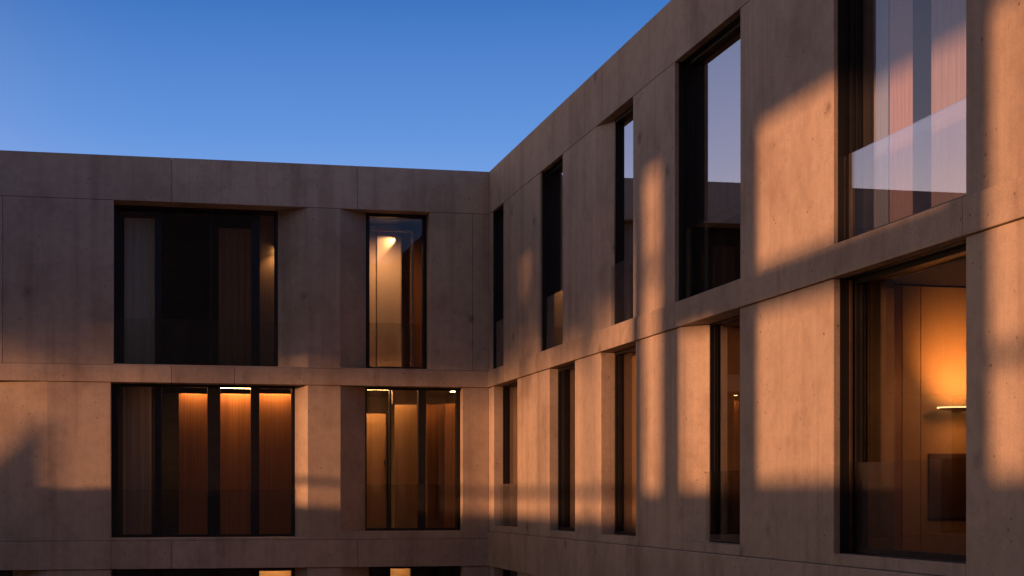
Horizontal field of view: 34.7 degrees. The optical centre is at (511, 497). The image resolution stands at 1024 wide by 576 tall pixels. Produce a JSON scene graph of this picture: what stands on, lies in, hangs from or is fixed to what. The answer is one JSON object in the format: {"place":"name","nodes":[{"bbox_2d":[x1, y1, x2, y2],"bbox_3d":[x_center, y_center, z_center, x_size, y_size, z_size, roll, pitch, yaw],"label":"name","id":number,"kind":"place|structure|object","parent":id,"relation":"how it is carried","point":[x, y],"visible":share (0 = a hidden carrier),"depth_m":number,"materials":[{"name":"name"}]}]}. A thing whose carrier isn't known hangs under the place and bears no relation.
{"place":"outdoors","nodes":[
{"label":"outdoors","id":0,"kind":"place"},
{"bbox_2d":[0,150,488,575],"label":"building wing","id":1,"kind":"structure","parent":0,"point":[346,433],"depth_m":30.20,"materials":[{"name":"beige concrete"}]},
{"bbox_2d":[0,570,12,575],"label":"window","id":2,"kind":"structure","parent":1,"relation":"in","point":[10,571],"depth_m":29.27,"materials":[{"name":"brown metal"}]},
{"bbox_2d":[127,387,150,533],"bbox_3d":[-6.832,-0.625,30.074,0.438,2.850,0.011,0,0,-13],"label":"curtain","id":3,"kind":"object","parent":1,"relation":"hanging from","point":[138,459],"visible":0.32,"depth_m":30.07,"materials":[{"name":"fabric"}]},
{"bbox_2d":[124,218,154,363],"bbox_3d":[-6.840,-3.760,30.134,0.544,2.720,0.019,0,0,-13],"label":"curtain","id":4,"kind":"object","parent":1,"relation":"hanging from","point":[139,281],"visible":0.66,"depth_m":30.14,"materials":[{"name":"fabric"}]},
{"bbox_2d":[114,205,277,366],"bbox_3d":[-5.788,-3.843,30.136,2.957,2.932,0.175,0,0,-13],"label":"window","id":5,"kind":"structure","parent":1,"relation":"in","point":[255,214],"depth_m":30.17,"materials":[{"name":"brown metal"}]},
{"bbox_2d":[111,383,294,537],"bbox_3d":[-5.627,-0.663,30.008,3.300,2.792,0.175,0,0,-13],"label":"window","id":6,"kind":"structure","parent":1,"relation":"in","point":[213,391],"depth_m":30.02,"materials":[{"name":"brown metal"}]},
{"bbox_2d":[112,568,294,575],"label":"window","id":7,"kind":"structure","parent":1,"relation":"in","point":[210,571],"depth_m":30.02,"materials":[{"name":"brown metal"}]},
{"bbox_2d":[219,228,250,364],"bbox_3d":[-5.143,-3.700,30.555,0.628,2.600,0.021,0,0,-13],"label":"curtain","id":8,"kind":"object","parent":1,"relation":"hanging from","point":[235,291],"visible":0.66,"depth_m":30.55,"materials":[{"name":"fabric"}]},
{"bbox_2d":[366,213,426,368],"bbox_3d":[-2.173,-3.843,30.781,1.155,2.932,0.175,0,0,-13],"label":"window","id":9,"kind":"structure","parent":1,"relation":"in","point":[424,217],"depth_m":30.81,"materials":[{"name":"brown metal"}]},
{"bbox_2d":[365,387,459,530],"bbox_3d":[-1.865,-0.713,30.796,1.804,2.692,0.120,0,0,-13],"label":"window","id":10,"kind":"structure","parent":1,"relation":"in","point":[421,392],"depth_m":30.78,"materials":[{"name":"brown metal"}]},
{"bbox_2d":[369,566,459,575],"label":"window","id":11,"kind":"structure","parent":1,"relation":"in","point":[414,570],"depth_m":30.77,"materials":[{"name":"brown metal"}]},
{"bbox_2d":[0,0,670,171],"label":"sky","id":12,"kind":"structure","parent":0,"point":[416,84],"materials":[{"name":"blue"}]},
{"bbox_2d":[487,0,1023,575],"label":"building wing","id":13,"kind":"structure","parent":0,"point":[829,374],"depth_m":17.29,"materials":[{"name":"beige concrete"}]},
{"bbox_2d":[493,205,503,368],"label":"window","id":14,"kind":"structure","parent":13,"relation":"in","point":[498,216],"depth_m":30.47,"materials":[{"name":"glass"}]},
{"bbox_2d":[503,382,516,526],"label":"window","id":15,"kind":"structure","parent":13,"relation":"in","point":[505,388],"depth_m":30.36,"materials":[{"name":"brown metal"}]},
{"bbox_2d":[503,569,516,575],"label":"window","id":16,"kind":"structure","parent":13,"relation":"in","point":[505,572],"depth_m":30.13,"materials":[{"name":"brown metal"}]},
{"bbox_2d":[516,386,516,523],"bbox_3d":[0.288,-0.775,29.483,0.020,2.550,1.958,0,0,-13],"label":"curtain","id":17,"kind":"object","parent":13,"relation":"hanging from","point":[516,454],"visible":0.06,"depth_m":30.38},
{"bbox_2d":[542,158,562,350],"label":"window","id":18,"kind":"structure","parent":13,"relation":"in","point":[552,179],"depth_m":26.74,"materials":[{"name":"glass"}]},
{"bbox_2d":[558,363,574,531],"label":"window","id":19,"kind":"structure","parent":13,"relation":"in","point":[564,372],"depth_m":25.92,"materials":[{"name":"brown metal"}]},
{"bbox_2d":[614,105,632,324],"bbox_3d":[1.647,-3.838,22.409,0.120,2.942,1.372,0,0,-13],"label":"window","id":20,"kind":"structure","parent":13,"relation":"in","point":[623,124],"depth_m":22.85,"materials":[{"name":"glass"}]},
{"bbox_2d":[615,346,635,535],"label":"window","id":21,"kind":"structure","parent":13,"relation":"in","point":[619,355],"depth_m":23.22,"materials":[{"name":"brown metal"}]},
{"bbox_2d":[632,352,635,531],"bbox_3d":[1.904,-0.775,22.406,0.021,2.550,1.870,0,0,-13],"label":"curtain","id":22,"kind":"object","parent":13,"relation":"hanging from","point":[633,441],"visible":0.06,"depth_m":23.16,"materials":[{"name":"fabric"}]},
{"bbox_2d":[679,16,739,300],"bbox_3d":[2.385,-3.838,18.930,0.220,2.942,2.263,0,0,-13],"label":"window","id":23,"kind":"structure","parent":13,"relation":"in","point":[709,78],"depth_m":19.37,"materials":[{"name":"glass"}]},
{"bbox_2d":[707,315,739,543],"bbox_3d":[2.550,-0.763,18.659,0.175,2.592,1.628,0,0,-13],"label":"window","id":24,"kind":"structure","parent":13,"relation":"in","point":[724,334],"depth_m":19.10,"materials":[{"name":"glass"}]},
{"bbox_2d":[874,0,887,227],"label":"curtain","id":25,"kind":"object","parent":13,"relation":"hanging from","point":[880,112],"visible":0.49,"depth_m":15.31,"materials":[{"name":"fabric"}]},
{"bbox_2d":[890,0,912,221],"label":"curtain","id":26,"kind":"object","parent":13,"relation":"hanging from","point":[901,108],"visible":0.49,"depth_m":14.88,"materials":[{"name":"fabric"}]},
{"bbox_2d":[838,0,965,242],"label":"window","id":27,"kind":"structure","parent":13,"relation":"in","point":[850,12],"depth_m":15.38,"materials":[{"name":"brown metal"}]},
{"bbox_2d":[840,240,965,563],"bbox_3d":[3.478,-0.763,14.186,0.260,2.592,2.545,0,0,-13],"label":"window","id":28,"kind":"structure","parent":13,"relation":"in","point":[903,322],"depth_m":14.50,"materials":[{"name":"clear glass"}]},
{"bbox_2d":[931,0,965,206],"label":"curtain","id":29,"kind":"object","parent":13,"relation":"hanging from","point":[948,100],"visible":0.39,"depth_m":14.03,"materials":[{"name":"fabric"}]}
]}

